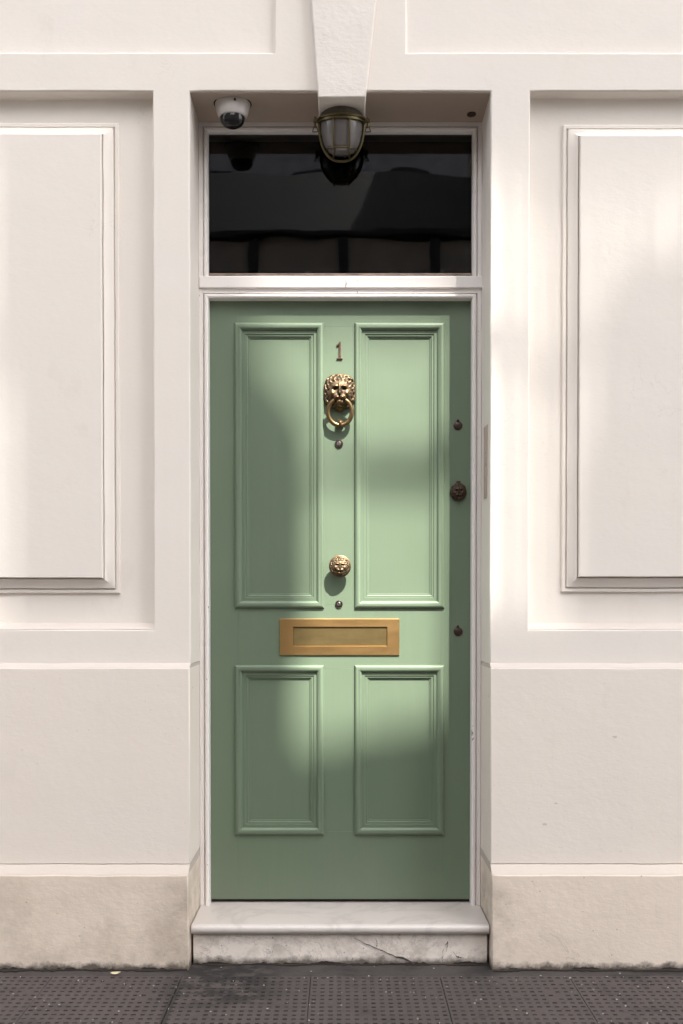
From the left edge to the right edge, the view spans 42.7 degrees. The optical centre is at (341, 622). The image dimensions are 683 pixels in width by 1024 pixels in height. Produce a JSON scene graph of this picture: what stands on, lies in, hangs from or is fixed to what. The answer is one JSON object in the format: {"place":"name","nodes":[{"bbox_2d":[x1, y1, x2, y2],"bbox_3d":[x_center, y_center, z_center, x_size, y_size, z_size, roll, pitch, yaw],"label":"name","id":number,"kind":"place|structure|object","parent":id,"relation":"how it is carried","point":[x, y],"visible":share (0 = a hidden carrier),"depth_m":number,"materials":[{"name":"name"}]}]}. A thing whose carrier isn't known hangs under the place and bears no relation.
{"place":"outdoors","nodes":[
{"label":"outdoors","id":0,"kind":"place"},
{"bbox_2d":[0,961,682,1023],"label":"pavement","id":1,"kind":"structure","parent":0,"point":[258,993],"depth_m":2.58,"materials":[{"name":"stone"}]},
{"bbox_2d":[191,901,488,963],"bbox_3d":[-0.004,1.037,2.920,0.951,0.145,0.266,0,1,0],"label":"door step","id":2,"kind":"object","parent":1,"relation":"on","point":[346,932],"depth_m":2.81,"materials":[{"name":"white stone"}]},
{"bbox_2d":[0,0,682,970],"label":"house front","id":3,"kind":"structure","parent":1,"relation":"on","point":[512,170],"depth_m":2.79,"materials":[{"name":"beige paint"}]},
{"bbox_2d":[214,97,251,129],"bbox_3d":[-0.353,-1.648,2.842,0.124,0.091,0.081,0,1,0],"label":"security camera","id":4,"kind":"object","parent":3,"relation":"attached to","point":[232,113],"visible":1,"depth_m":2.81,"materials":[{"name":"white plastic"}]},
{"bbox_2d":[210,301,470,898],"bbox_3d":[-0.006,-0.085,2.992,0.911,2.073,0.098,0,1,0],"label":"front door","id":5,"kind":"structure","parent":3,"relation":"attached to","point":[340,450],"depth_m":3.00,"materials":[{"name":"green paint"}]},
{"bbox_2d":[312,106,370,162],"bbox_3d":[0.000,-1.613,2.869,0.160,0.175,0.159,1,1,41],"label":"bulkhead lamp","id":6,"kind":"object","parent":3,"relation":"attached to","point":[341,130],"visible":1,"depth_m":2.84,"materials":[{"name":"glass"}]},
{"bbox_2d":[20,976,682,1023],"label":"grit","id":7,"kind":"object","parent":1,"relation":"on","point":[425,997],"visible":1,"depth_m":2.61,"materials":[{"name":"grey gravel"}]}
]}

